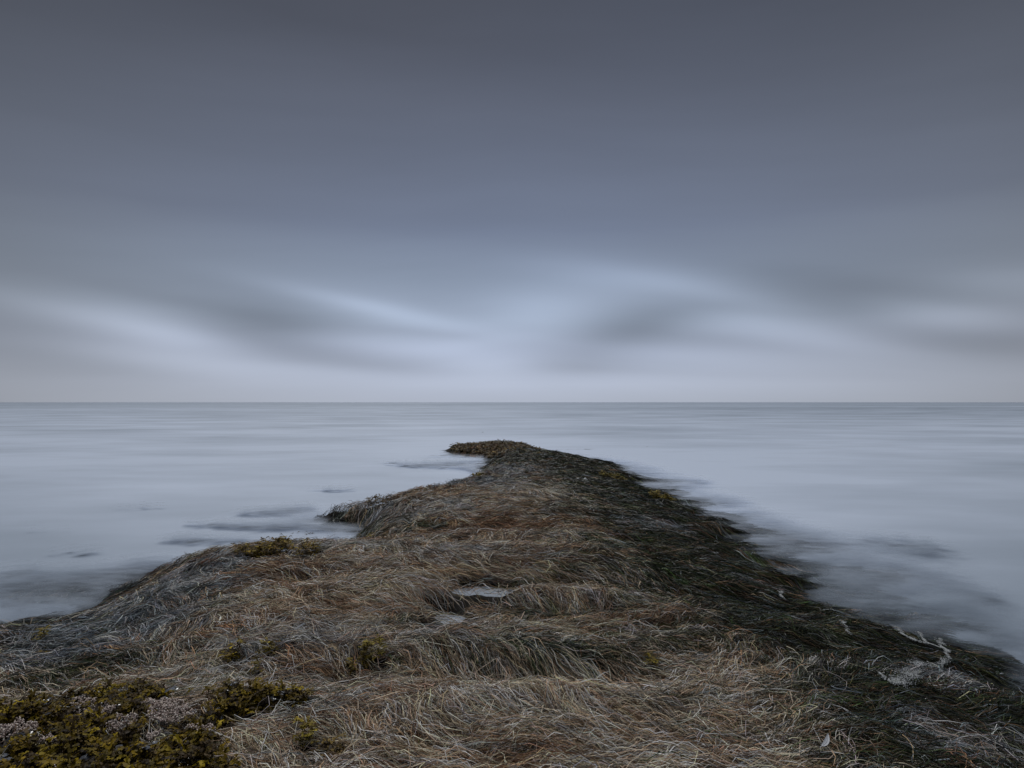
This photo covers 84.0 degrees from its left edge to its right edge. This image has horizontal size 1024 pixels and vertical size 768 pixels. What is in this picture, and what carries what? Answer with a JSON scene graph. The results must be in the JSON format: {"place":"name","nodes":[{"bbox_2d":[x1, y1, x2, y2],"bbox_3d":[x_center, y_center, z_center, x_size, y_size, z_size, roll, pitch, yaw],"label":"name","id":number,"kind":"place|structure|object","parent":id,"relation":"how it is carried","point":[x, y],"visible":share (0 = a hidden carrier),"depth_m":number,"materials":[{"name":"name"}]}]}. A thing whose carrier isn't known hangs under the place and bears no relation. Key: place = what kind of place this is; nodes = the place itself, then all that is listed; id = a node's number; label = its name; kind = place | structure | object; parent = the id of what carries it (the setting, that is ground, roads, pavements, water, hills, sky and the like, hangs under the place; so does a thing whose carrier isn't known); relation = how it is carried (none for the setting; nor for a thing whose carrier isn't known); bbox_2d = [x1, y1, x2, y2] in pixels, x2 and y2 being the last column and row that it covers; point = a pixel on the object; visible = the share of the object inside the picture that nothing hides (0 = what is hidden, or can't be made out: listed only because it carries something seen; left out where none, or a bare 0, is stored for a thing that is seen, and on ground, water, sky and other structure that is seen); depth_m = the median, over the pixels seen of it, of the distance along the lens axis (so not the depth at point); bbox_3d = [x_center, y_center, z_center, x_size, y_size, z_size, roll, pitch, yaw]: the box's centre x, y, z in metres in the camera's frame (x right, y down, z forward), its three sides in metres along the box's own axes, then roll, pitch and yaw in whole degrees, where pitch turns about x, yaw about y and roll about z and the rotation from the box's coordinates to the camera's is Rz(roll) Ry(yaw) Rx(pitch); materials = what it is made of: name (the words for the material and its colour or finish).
{"place":"outdoors","nodes":[
{"label":"outdoors","id":0,"kind":"place"},
{"bbox_2d":[0,449,1000,766],"bbox_3d":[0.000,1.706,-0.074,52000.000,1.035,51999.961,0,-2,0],"label":"reef ground","id":1,"kind":"structure","parent":0,"point":[130,577],"depth_m":3.90,"materials":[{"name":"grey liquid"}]},
{"bbox_2d":[28,623,52,643],"bbox_3d":[-2.781,1.479,3.355,0.121,0.121,0.119,0,-2,0],"label":"rockweed tuft","id":2,"kind":"object","parent":1,"relation":"on","point":[40,633],"visible":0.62,"depth_m":3.36,"materials":[{"name":"green plant"}]},
{"bbox_2d":[0,677,313,767],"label":"rockweed bed","id":3,"kind":"object","parent":1,"relation":"on","point":[72,734],"visible":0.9,"depth_m":2.08,"materials":[{"name":"green plant"}]},
{"bbox_2d":[0,695,215,742],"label":"coralline algae","id":4,"kind":"object","parent":3,"relation":"on","point":[5,728],"visible":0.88,"depth_m":2.13,"materials":[{"name":"grey plant"}]},
{"bbox_2d":[217,636,246,663],"bbox_3d":[-1.370,1.314,2.796,0.127,0.123,0.127,0,-2,0],"label":"rockweed tuft","id":5,"kind":"object","parent":1,"relation":"on","point":[230,652],"visible":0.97,"depth_m":2.79,"materials":[{"name":"green plant"}]},
{"bbox_2d":[247,648,265,673],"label":"rockweed tuft","id":6,"kind":"object","parent":1,"relation":"on","point":[255,662],"visible":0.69,"depth_m":2.67,"materials":[{"name":"plant"}]},
{"bbox_2d":[230,533,296,559],"bbox_3d":[-2.035,1.352,4.715,0.563,0.169,0.417,0,-2,0],"label":"rockweed tuft","id":7,"kind":"object","parent":1,"relation":"on","point":[270,547],"visible":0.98,"depth_m":4.67,"materials":[{"name":"green plant"}]},
{"bbox_2d":[258,637,279,654],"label":"rockweed tuft","id":8,"kind":"object","parent":1,"relation":"on","point":[266,648],"visible":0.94,"depth_m":2.81,"materials":[{"name":"green plant"}]},
{"bbox_2d":[293,537,321,557],"bbox_3d":[-1.663,1.335,4.642,0.262,0.154,0.241,2,-2,-42],"label":"rockweed tuft","id":9,"kind":"object","parent":1,"relation":"on","point":[304,545],"visible":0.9,"depth_m":4.64,"materials":[{"name":"green plant"}]},
{"bbox_2d":[310,732,351,761],"bbox_3d":[-0.630,1.288,1.995,0.154,0.074,0.133,0,-2,0],"label":"rockweed tuft","id":10,"kind":"object","parent":1,"relation":"on","point":[328,745],"visible":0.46,"depth_m":2.00,"materials":[{"name":"green plant"}]},
{"bbox_2d":[344,657,357,676],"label":"rockweed tuft","id":11,"kind":"object","parent":1,"relation":"on","point":[349,666],"visible":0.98,"depth_m":2.67,"materials":[{"name":"green plant"}]},
{"bbox_2d":[357,637,374,669],"bbox_3d":[-0.707,1.311,2.757,0.094,0.132,0.145,0,-2,0],"label":"rockweed tuft","id":12,"kind":"object","parent":1,"relation":"on","point":[366,642],"visible":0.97,"depth_m":2.76,"materials":[{"name":"green plant"}]},
{"bbox_2d":[359,494,394,507],"bbox_3d":[-1.750,1.542,7.538,0.456,0.161,0.391,-1,-2,37],"label":"rockweed tuft","id":13,"kind":"object","parent":1,"relation":"on","point":[380,499],"visible":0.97,"depth_m":7.54,"materials":[{"name":"grey plant"}]},
{"bbox_2d":[371,634,386,659],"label":"rockweed tuft","id":14,"kind":"object","parent":1,"relation":"on","point":[379,640],"visible":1,"depth_m":2.75,"materials":[{"name":"green plant"}]},
{"bbox_2d":[435,614,463,623],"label":"tide pool","id":15,"kind":"structure","parent":1,"relation":"on","point":[459,618],"depth_m":3.44,"materials":[{"name":"grey liquid"}]},
{"bbox_2d":[452,586,511,596],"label":"tide pool","id":16,"kind":"structure","parent":1,"relation":"on","point":[481,593],"depth_m":3.91,"materials":[{"name":"grey liquid"}]},
{"bbox_2d":[450,439,544,458],"bbox_3d":[-0.485,1.967,17.754,2.888,0.364,4.948,0,-2,-10],"label":"rockweed crust","id":17,"kind":"object","parent":1,"relation":"on","point":[491,454],"visible":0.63,"depth_m":17.37},
{"bbox_2d":[0,441,1023,767],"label":"dry seagrass","id":18,"kind":"object","parent":1,"relation":"on","point":[440,739],"visible":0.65,"depth_m":2.76},
{"bbox_2d":[292,716,318,747],"bbox_3d":[-0.745,1.247,2.049,0.093,0.080,0.106,1,-2,-20],"label":"rockweed tuft","id":19,"kind":"object","parent":18,"relation":"on","point":[309,723],"visible":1,"depth_m":2.05,"materials":[{"name":"plant"}]},
{"bbox_2d":[0,440,1023,767],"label":"wet seagrass","id":20,"kind":"object","parent":1,"relation":"on","point":[772,606],"visible":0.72,"depth_m":3.22},
{"bbox_2d":[777,589,785,598],"bbox_3d":[2.007,1.561,4.233,0.057,0.029,0.209,-1,-2,24],"label":"foam streak","id":21,"kind":"object","parent":20,"relation":"on","point":[780,592],"visible":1,"depth_m":4.23,"materials":[{"name":"grey liquid"}]},
{"bbox_2d":[820,733,829,746],"bbox_3d":[1.132,1.291,2.059,0.069,0.009,0.029,-8,42,-25],"label":"feather","id":22,"kind":"object","parent":20,"relation":"on","point":[826,741],"visible":1,"depth_m":2.06,"materials":[{"name":"white"}]},
{"bbox_2d":[838,619,851,634],"bbox_3d":[2.011,1.460,3.437,0.044,0.034,0.330,-1,-2,21],"label":"foam streak","id":23,"kind":"object","parent":20,"relation":"on","point":[843,622],"visible":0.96,"depth_m":3.42,"materials":[{"name":"grey liquid"}]},
{"bbox_2d":[878,672,892,682],"bbox_3d":[1.724,1.357,2.629,0.043,0.012,0.098,0,-2,-13],"label":"foam streak","id":24,"kind":"object","parent":20,"relation":"on","point":[880,673],"visible":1,"depth_m":2.63,"materials":[{"name":"white liquid"}]},
{"bbox_2d":[884,658,941,688],"bbox_3d":[2.036,1.452,2.817,0.806,0.186,0.205,2,-3,-44],"label":"foam streak","id":25,"kind":"object","parent":20,"relation":"on","point":[898,683],"visible":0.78,"depth_m":2.70,"materials":[{"name":"white liquid"}]},
{"bbox_2d":[892,626,943,648],"bbox_3d":[2.418,1.532,3.455,0.163,0.057,0.311,1,-2,-18],"label":"foam streak","id":26,"kind":"object","parent":20,"relation":"on","point":[902,633],"visible":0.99,"depth_m":3.39,"materials":[{"name":"white liquid"}]},
{"bbox_2d":[932,637,951,667],"bbox_3d":[2.399,1.499,3.175,0.092,0.169,0.916,-1,-2,38],"label":"foam streak","id":27,"kind":"object","parent":20,"relation":"on","point":[940,642],"visible":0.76,"depth_m":3.20,"materials":[{"name":"white liquid"}]},
{"bbox_2d":[3,451,1023,686],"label":"submerged seagrass","id":28,"kind":"object","parent":1,"relation":"on","point":[927,625],"visible":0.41,"depth_m":4.77},
{"bbox_2d":[643,651,662,669],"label":"rockweed tuft","id":29,"kind":"object","parent":1,"relation":"on","point":[652,660],"visible":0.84,"depth_m":2.78,"materials":[{"name":"green plant"}]},
{"bbox_2d":[0,402,1023,683],"bbox_3d":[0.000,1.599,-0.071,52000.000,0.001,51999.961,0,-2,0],"label":"sea","id":30,"kind":"structure","parent":0,"point":[104,482],"depth_m":13.76,"materials":[{"name":"liquid"}]},
{"bbox_2d":[0,460,1023,642],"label":"swash water","id":31,"kind":"structure","parent":0,"point":[960,604],"depth_m":5.56,"materials":[{"name":"grey liquid"}]},
{"bbox_2d":[0,0,1023,401],"label":"sky","id":32,"kind":"structure","parent":0,"point":[201,200],"materials":[{"name":"grey"}]},
{"label":"swash water","id":33,"kind":"structure","parent":0,"visible":0},
{"bbox_2d":[599,470,627,479],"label":"rockweed tuft","id":34,"kind":"object","parent":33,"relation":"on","point":[614,475],"visible":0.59,"depth_m":10.69,"materials":[{"name":"green plant"}]},
{"bbox_2d":[648,490,677,500],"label":"rockweed tuft","id":35,"kind":"object","parent":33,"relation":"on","point":[664,496],"visible":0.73,"depth_m":8.59,"materials":[{"name":"green plant"}]},
{"bbox_2d":[914,631,926,641],"bbox_3d":[2.528,1.563,3.521,0.048,0.056,0.335,-1,-2,28],"label":"foam streak","id":36,"kind":"object","parent":33,"relation":"on","point":[922,638],"visible":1,"depth_m":3.49,"materials":[{"name":"grey liquid"}]}
]}

